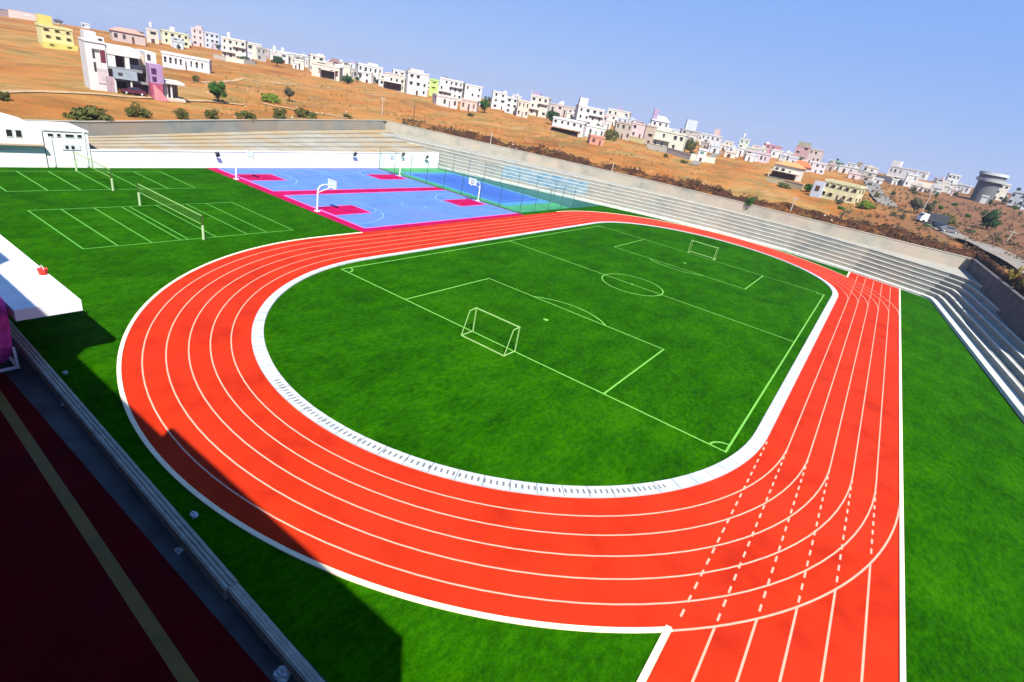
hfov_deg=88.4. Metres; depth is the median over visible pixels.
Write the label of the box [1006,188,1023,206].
house
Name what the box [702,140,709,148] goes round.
house
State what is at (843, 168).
house
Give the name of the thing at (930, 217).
parked truck
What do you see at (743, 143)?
house
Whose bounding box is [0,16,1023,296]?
hillside
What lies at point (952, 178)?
house
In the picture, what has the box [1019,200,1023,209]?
house
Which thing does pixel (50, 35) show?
house
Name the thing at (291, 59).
house
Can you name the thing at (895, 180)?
house
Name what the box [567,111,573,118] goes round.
house
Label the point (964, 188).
house
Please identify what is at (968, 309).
terraced stand
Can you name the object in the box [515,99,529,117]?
house
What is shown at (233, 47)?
house
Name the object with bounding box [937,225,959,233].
parked car
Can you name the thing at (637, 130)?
house
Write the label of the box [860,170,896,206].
road
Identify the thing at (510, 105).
house
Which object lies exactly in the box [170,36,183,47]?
house
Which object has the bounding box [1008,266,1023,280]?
bush
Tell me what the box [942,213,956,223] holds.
bush
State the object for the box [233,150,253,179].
basketball hoop
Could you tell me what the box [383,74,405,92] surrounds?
house
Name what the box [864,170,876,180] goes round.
house
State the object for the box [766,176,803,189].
compound wall
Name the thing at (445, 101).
house
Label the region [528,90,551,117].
house
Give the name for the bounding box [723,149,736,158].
house
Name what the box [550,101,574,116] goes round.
house
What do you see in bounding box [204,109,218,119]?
bush
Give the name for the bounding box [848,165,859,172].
house
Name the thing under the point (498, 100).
house
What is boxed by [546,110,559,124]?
tree
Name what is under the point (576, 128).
house
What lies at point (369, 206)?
court arc lines
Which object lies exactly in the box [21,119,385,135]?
retaining wall
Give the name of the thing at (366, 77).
house
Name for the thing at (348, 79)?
tree
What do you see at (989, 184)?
water tower
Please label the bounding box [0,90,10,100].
bush
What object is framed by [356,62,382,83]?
house
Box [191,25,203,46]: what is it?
house
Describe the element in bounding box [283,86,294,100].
tree
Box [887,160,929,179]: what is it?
house
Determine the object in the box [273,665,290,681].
plastic bag
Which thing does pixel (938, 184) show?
house
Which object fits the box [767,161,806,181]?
house
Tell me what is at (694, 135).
house
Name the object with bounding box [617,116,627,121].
house
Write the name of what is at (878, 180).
house
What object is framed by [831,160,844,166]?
house
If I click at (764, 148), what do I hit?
house
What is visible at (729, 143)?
house
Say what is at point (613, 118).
house
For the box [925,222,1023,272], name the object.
road
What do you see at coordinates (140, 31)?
house
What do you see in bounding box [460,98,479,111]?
house
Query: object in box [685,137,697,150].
tree
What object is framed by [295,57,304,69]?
house
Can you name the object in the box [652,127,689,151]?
house
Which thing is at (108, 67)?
white villa
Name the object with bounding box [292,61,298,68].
house
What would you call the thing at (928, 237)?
thorn scrub
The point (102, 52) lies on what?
window
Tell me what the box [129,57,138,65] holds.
window
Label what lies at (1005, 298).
retaining wall
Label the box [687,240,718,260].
goal
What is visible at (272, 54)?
house
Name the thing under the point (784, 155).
house
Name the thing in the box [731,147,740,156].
house
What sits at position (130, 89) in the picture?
parked car
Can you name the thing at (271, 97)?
bush
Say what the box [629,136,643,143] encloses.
compound wall
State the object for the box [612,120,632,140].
house
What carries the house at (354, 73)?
on the hillside
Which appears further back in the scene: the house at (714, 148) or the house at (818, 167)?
the house at (714, 148)
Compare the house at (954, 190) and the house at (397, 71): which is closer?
the house at (954, 190)
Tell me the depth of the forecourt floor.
18.81 m
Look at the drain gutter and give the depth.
22.46 m
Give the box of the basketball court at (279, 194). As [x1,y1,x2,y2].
[207,168,521,231]
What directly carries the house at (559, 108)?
on the hillside
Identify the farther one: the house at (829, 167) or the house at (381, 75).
the house at (381, 75)
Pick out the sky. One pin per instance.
(936, 87)
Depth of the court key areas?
86.36 m
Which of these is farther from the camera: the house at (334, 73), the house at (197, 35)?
the house at (197, 35)
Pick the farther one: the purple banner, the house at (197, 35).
the house at (197, 35)
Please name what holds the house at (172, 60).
on the hillside
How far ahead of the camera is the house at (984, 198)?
225.35 m
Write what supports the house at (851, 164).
on the hillside
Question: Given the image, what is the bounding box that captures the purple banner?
[0,297,19,371]
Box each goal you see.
[461,307,520,356]
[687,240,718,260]
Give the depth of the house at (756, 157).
274.76 m
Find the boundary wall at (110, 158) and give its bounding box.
[90,149,439,167]
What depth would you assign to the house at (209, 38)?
329.42 m
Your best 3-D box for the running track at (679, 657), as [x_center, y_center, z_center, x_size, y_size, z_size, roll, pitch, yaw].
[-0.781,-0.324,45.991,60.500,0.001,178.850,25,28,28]
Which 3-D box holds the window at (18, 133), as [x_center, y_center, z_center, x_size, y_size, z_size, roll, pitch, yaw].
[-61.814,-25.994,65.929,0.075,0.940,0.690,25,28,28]
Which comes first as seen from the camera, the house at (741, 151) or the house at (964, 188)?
the house at (964, 188)
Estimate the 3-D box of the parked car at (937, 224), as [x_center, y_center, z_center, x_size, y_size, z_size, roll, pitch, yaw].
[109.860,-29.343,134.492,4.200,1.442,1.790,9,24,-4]
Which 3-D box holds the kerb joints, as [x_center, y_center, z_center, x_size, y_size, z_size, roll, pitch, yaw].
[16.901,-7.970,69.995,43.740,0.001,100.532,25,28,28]
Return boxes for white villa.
[77,29,185,102]
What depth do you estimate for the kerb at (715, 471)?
32.71 m
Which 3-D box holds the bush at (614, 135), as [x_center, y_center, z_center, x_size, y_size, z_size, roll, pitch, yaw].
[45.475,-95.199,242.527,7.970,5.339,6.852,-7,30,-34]
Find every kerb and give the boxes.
[117,211,905,681]
[251,221,837,497]
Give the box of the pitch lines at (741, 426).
[341,226,823,452]
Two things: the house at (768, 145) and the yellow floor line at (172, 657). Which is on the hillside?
the house at (768, 145)
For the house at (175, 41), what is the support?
on the hillside
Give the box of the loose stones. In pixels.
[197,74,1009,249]
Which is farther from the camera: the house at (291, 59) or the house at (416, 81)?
the house at (291, 59)
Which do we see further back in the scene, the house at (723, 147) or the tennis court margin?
the house at (723, 147)
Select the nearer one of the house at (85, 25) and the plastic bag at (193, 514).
the plastic bag at (193, 514)
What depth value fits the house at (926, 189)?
244.06 m
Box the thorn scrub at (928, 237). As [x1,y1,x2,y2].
[838,181,1023,274]
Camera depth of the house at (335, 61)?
359.22 m
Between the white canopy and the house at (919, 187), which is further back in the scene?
the house at (919, 187)
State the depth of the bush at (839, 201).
153.22 m
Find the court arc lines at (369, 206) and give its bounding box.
[237,168,483,223]
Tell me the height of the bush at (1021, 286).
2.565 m
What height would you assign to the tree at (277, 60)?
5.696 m
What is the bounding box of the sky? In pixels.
[0,0,1023,193]
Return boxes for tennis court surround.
[380,168,569,212]
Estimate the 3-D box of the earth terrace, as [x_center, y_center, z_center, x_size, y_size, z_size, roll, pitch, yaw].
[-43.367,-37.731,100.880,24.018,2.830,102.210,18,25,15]
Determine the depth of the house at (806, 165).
250.00 m
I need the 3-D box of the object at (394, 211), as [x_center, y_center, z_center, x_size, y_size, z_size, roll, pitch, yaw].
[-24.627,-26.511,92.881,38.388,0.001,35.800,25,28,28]
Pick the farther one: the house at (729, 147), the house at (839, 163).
the house at (839, 163)
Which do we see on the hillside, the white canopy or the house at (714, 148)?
the house at (714, 148)
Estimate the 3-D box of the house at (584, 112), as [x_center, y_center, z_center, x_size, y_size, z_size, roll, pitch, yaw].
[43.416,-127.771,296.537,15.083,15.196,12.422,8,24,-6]
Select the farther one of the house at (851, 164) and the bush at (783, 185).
the house at (851, 164)
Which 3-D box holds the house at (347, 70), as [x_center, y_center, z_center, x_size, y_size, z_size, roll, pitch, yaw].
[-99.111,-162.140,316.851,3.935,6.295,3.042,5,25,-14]
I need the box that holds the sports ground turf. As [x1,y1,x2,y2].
[0,167,1023,681]
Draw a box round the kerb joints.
[252,249,834,496]
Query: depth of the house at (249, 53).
299.63 m
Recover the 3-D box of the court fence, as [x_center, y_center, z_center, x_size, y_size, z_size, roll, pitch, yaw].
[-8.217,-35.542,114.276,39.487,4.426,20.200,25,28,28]
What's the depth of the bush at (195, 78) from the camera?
154.03 m
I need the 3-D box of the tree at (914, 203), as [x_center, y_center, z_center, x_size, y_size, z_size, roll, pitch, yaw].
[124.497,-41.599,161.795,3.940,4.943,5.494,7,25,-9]
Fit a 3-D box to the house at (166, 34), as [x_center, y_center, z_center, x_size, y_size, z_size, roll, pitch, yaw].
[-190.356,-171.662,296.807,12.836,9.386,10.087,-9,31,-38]
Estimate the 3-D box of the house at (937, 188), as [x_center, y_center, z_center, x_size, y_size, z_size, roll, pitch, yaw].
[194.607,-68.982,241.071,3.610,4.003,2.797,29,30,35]
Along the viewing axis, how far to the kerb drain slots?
29.16 m
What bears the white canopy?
on the sports ground turf
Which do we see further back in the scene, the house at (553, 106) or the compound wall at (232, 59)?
the house at (553, 106)
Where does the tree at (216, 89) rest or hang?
on the hillside
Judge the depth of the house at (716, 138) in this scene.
322.89 m
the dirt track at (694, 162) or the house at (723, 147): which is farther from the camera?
the house at (723, 147)
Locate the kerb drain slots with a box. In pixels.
[274,379,665,492]
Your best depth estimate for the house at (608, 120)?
313.82 m
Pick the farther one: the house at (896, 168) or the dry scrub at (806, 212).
the house at (896, 168)
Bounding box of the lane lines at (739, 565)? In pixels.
[141,213,898,681]
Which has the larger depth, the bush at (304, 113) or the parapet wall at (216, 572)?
the bush at (304, 113)
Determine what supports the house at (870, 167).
on the hillside
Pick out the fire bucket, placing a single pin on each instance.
(42, 271)
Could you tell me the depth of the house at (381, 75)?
301.89 m
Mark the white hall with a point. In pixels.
(22, 144)
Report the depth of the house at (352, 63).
362.32 m
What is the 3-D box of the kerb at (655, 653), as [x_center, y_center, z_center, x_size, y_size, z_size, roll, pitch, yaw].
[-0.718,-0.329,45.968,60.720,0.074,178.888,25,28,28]
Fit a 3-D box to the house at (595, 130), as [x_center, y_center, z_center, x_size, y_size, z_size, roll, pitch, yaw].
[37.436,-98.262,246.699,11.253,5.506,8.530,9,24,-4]
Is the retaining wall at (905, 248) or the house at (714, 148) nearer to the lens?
the retaining wall at (905, 248)
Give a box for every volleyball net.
[73,150,113,190]
[137,182,204,239]
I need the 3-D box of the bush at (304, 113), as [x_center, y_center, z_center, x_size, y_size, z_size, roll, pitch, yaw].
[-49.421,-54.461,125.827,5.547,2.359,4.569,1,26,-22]
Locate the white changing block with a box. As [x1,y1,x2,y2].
[26,121,91,167]
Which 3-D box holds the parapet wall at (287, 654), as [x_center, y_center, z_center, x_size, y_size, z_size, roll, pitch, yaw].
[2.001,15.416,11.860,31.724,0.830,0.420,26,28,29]
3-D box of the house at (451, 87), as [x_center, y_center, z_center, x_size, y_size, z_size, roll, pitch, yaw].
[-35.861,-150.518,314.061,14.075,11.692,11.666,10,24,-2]
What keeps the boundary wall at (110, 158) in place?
on the sports ground turf
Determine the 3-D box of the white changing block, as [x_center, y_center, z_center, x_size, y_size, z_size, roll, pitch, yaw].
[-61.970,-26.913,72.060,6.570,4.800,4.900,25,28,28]
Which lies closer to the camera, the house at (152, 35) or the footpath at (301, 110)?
the footpath at (301, 110)
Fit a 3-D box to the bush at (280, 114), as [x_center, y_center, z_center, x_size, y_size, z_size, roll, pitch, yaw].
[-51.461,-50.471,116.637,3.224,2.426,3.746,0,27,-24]
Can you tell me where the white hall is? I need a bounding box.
[0,113,47,167]
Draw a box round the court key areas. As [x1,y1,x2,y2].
[237,174,484,214]
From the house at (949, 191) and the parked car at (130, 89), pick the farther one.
the house at (949, 191)
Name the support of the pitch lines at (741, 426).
on the sports ground turf
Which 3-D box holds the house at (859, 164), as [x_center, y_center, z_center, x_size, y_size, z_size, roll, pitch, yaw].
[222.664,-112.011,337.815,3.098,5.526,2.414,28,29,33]
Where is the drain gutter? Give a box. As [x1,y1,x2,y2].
[0,344,326,681]
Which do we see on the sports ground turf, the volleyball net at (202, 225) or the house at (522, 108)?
the volleyball net at (202, 225)
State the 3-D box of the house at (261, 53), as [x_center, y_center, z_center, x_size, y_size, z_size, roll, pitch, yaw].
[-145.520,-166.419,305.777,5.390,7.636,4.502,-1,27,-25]
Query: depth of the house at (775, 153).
331.66 m
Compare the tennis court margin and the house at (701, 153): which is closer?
the tennis court margin
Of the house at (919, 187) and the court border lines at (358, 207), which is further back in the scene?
the house at (919, 187)
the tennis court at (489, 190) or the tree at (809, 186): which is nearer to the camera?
the tennis court at (489, 190)
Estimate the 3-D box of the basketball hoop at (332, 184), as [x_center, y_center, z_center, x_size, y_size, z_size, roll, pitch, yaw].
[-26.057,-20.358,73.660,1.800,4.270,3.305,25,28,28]
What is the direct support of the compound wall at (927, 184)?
on the hillside
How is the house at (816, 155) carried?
on the hillside
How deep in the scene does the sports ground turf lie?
40.44 m
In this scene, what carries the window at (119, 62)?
in the white villa
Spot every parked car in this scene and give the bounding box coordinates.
[121,86,146,95]
[931,222,947,227]
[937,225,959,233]
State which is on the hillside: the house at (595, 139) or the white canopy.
the house at (595, 139)
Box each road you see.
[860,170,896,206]
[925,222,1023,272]
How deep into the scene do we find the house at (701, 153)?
210.43 m
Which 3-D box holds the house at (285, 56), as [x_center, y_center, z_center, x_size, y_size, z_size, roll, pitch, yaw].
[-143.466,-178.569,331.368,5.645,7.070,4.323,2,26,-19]
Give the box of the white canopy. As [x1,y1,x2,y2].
[0,235,82,320]
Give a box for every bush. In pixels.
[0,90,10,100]
[62,105,114,122]
[124,101,153,117]
[172,107,189,118]
[191,75,200,81]
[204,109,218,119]
[235,110,256,121]
[260,93,281,102]
[273,107,287,118]
[293,107,317,118]
[342,113,352,118]
[603,128,619,139]
[744,197,755,204]
[776,182,792,188]
[836,199,843,203]
[855,200,874,209]
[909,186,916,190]
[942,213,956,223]
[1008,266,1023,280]
[1017,277,1023,289]
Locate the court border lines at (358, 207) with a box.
[219,169,515,227]
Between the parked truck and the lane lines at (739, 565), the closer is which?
the lane lines at (739, 565)
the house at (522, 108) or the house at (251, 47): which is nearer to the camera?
the house at (522, 108)
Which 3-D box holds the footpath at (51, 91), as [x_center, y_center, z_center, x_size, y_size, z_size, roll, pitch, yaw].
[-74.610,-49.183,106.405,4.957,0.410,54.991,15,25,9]
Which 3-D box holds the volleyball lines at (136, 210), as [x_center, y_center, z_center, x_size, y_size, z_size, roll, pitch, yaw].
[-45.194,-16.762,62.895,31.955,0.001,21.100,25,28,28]
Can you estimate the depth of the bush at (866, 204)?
148.80 m
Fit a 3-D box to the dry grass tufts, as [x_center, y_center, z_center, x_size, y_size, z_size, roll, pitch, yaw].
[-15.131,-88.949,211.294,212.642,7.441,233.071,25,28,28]
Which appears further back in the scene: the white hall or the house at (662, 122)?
the house at (662, 122)
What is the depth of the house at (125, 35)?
250.26 m
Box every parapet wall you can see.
[8,318,237,599]
[227,583,324,681]
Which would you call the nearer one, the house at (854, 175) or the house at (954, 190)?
the house at (954, 190)
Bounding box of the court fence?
[379,148,575,213]
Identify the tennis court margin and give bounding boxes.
[400,172,551,205]
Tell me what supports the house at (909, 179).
on the hillside
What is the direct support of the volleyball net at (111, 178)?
on the sports ground turf
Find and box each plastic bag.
[174,547,182,553]
[189,510,197,518]
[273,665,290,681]
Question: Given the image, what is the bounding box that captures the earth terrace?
[88,130,434,152]
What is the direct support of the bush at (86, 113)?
on the hillside
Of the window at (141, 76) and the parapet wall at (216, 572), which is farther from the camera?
the window at (141, 76)
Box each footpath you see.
[1,90,242,104]
[190,78,380,95]
[262,102,347,118]
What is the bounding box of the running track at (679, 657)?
[121,211,898,681]
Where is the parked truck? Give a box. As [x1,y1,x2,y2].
[916,212,950,223]
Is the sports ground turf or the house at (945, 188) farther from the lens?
the house at (945, 188)
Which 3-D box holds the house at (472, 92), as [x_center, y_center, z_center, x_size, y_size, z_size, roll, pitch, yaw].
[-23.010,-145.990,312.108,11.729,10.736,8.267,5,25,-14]
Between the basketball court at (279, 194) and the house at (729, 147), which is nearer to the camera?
the basketball court at (279, 194)
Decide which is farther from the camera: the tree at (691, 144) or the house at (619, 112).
the house at (619, 112)
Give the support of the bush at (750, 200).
on the hillside
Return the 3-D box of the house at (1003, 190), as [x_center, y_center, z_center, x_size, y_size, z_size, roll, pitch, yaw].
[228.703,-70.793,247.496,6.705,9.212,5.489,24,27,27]
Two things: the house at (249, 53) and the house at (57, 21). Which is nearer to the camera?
the house at (57, 21)
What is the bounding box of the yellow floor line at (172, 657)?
[0,390,198,681]
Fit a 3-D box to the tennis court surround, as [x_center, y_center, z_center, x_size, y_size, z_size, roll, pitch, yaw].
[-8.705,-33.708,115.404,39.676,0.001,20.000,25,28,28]
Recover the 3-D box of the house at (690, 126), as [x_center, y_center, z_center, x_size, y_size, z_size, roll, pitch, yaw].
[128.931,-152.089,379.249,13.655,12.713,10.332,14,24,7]
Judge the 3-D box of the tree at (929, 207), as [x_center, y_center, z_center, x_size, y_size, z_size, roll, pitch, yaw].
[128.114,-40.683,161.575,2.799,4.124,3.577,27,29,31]
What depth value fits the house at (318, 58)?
303.51 m
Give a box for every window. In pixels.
[5,129,12,136]
[14,129,22,137]
[64,133,73,137]
[100,50,105,62]
[115,55,122,66]
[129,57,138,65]
[137,73,145,80]
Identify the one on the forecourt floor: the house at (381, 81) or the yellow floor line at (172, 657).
the yellow floor line at (172, 657)
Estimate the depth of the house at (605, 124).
295.84 m
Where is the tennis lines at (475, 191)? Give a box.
[422,176,527,200]
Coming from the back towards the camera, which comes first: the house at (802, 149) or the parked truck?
the house at (802, 149)
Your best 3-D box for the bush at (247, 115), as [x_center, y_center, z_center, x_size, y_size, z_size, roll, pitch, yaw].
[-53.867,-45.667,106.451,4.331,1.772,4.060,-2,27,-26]
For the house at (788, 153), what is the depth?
326.84 m
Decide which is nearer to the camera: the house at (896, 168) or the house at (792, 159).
the house at (792, 159)
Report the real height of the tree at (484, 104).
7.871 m
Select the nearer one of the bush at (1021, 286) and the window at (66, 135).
the window at (66, 135)
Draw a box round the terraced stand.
[380,133,1023,421]
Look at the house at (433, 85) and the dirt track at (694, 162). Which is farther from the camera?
the house at (433, 85)
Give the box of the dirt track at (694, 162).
[689,151,722,164]
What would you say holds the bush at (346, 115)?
on the hillside
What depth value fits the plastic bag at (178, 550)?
20.90 m
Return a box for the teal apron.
[439,168,600,207]
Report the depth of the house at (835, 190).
158.10 m
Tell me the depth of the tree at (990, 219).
147.24 m
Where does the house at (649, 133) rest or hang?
on the hillside
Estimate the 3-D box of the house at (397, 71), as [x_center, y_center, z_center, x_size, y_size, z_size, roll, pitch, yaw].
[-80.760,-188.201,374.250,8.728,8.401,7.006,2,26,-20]
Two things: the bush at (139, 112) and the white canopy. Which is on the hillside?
the bush at (139, 112)
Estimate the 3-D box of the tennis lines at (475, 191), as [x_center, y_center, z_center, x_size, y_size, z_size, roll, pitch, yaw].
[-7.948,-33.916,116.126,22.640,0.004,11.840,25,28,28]
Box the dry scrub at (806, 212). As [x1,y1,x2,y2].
[401,118,1015,288]
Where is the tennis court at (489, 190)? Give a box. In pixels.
[411,174,537,202]
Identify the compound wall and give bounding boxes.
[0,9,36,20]
[213,53,254,64]
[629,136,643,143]
[646,143,715,163]
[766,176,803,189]
[876,174,903,185]
[917,180,934,186]
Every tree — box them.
[208,81,227,102]
[271,56,283,66]
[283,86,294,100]
[342,75,353,82]
[479,96,490,112]
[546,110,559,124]
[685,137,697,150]
[804,183,813,191]
[909,197,925,212]
[924,202,935,211]
[979,209,1002,229]
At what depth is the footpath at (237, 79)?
186.16 m
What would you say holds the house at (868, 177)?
on the hillside
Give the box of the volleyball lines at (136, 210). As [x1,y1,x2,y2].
[0,171,292,248]
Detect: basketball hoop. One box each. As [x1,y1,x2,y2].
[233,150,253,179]
[314,178,336,211]
[389,154,400,175]
[469,177,479,200]
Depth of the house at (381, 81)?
298.09 m
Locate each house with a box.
[34,13,78,50]
[53,19,63,24]
[80,22,89,28]
[108,27,145,45]
[130,28,144,34]
[145,22,158,43]
[159,26,188,47]
[161,51,211,73]
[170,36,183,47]
[172,38,182,48]
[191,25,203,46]
[203,31,218,49]
[221,32,247,57]
[247,42,261,59]
[247,49,251,59]
[256,46,266,61]
[269,50,276,59]
[279,51,288,63]
[289,57,293,64]
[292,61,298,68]
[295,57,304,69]
[308,53,325,71]
[311,62,342,81]
[329,58,339,64]
[344,65,350,75]
[349,60,355,67]
[352,68,356,78]
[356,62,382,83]
[362,69,372,82]
[378,73,383,84]
[379,77,383,85]
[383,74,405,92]
[392,69,404,75]
[404,68,429,96]
[428,78,438,95]
[432,93,458,108]
[439,76,465,100]
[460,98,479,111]
[462,83,484,104]
[490,90,507,110]
[504,96,519,114]
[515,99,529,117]
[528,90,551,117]
[549,116,587,137]
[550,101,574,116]
[556,102,563,116]
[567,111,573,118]
[573,97,604,125]
[585,124,605,136]
[587,134,605,145]
[601,122,608,130]
[605,113,617,125]
[605,118,611,129]
[607,108,631,122]
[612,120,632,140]
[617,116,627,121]
[630,122,645,138]
[643,124,657,143]
[650,109,670,129]
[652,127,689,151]
[680,119,700,140]
[689,133,697,138]
[696,148,707,161]
[699,129,722,145]
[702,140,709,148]
[709,143,720,153]
[720,142,727,151]
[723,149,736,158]
[725,140,733,145]
[727,145,736,150]
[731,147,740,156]
[738,133,749,149]
[738,147,744,155]
[744,151,755,161]
[746,145,758,150]
[747,150,771,162]
[751,152,758,161]
[761,145,767,152]
[764,142,781,153]
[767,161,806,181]
[770,149,784,158]
[780,153,787,158]
[785,150,793,159]
[787,156,798,161]
[794,141,811,159]
[794,160,811,171]
[807,148,824,161]
[808,160,827,174]
[809,179,867,203]
[822,162,835,170]
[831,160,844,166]
[838,164,850,173]
[847,162,855,166]
[847,171,861,179]
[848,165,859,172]
[856,162,862,168]
[860,174,872,180]
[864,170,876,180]
[866,165,879,172]
[873,177,883,184]
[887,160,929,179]
[890,177,899,184]
[902,173,919,186]
[909,181,924,190]
[921,186,930,192]
[930,183,943,189]
[930,185,942,193]
[940,184,950,192]
[945,173,961,184]
[947,187,958,193]
[950,187,959,196]
[956,183,972,193]
[979,195,988,203]
[993,183,1011,200]
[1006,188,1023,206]
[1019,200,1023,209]
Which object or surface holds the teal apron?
on the sports ground turf
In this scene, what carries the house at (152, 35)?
on the hillside
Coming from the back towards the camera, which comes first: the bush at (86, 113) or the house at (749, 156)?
the house at (749, 156)
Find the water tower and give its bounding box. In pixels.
[969,171,1009,202]
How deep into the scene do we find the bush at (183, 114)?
93.40 m
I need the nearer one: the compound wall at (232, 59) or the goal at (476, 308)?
the goal at (476, 308)
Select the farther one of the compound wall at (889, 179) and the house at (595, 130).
the compound wall at (889, 179)
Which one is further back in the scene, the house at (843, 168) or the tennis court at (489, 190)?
the house at (843, 168)
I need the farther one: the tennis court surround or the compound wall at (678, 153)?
the compound wall at (678, 153)
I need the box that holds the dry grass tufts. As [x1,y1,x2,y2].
[219,65,723,186]
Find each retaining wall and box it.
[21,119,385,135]
[385,120,971,269]
[966,258,1023,341]
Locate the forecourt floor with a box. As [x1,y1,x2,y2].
[0,368,270,681]
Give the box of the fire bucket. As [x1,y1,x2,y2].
[36,265,47,275]
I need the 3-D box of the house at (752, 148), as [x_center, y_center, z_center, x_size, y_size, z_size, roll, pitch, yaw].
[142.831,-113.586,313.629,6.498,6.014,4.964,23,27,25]
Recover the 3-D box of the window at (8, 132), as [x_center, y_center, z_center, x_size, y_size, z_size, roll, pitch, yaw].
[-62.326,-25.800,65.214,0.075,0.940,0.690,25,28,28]
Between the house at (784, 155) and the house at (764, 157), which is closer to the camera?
the house at (764, 157)

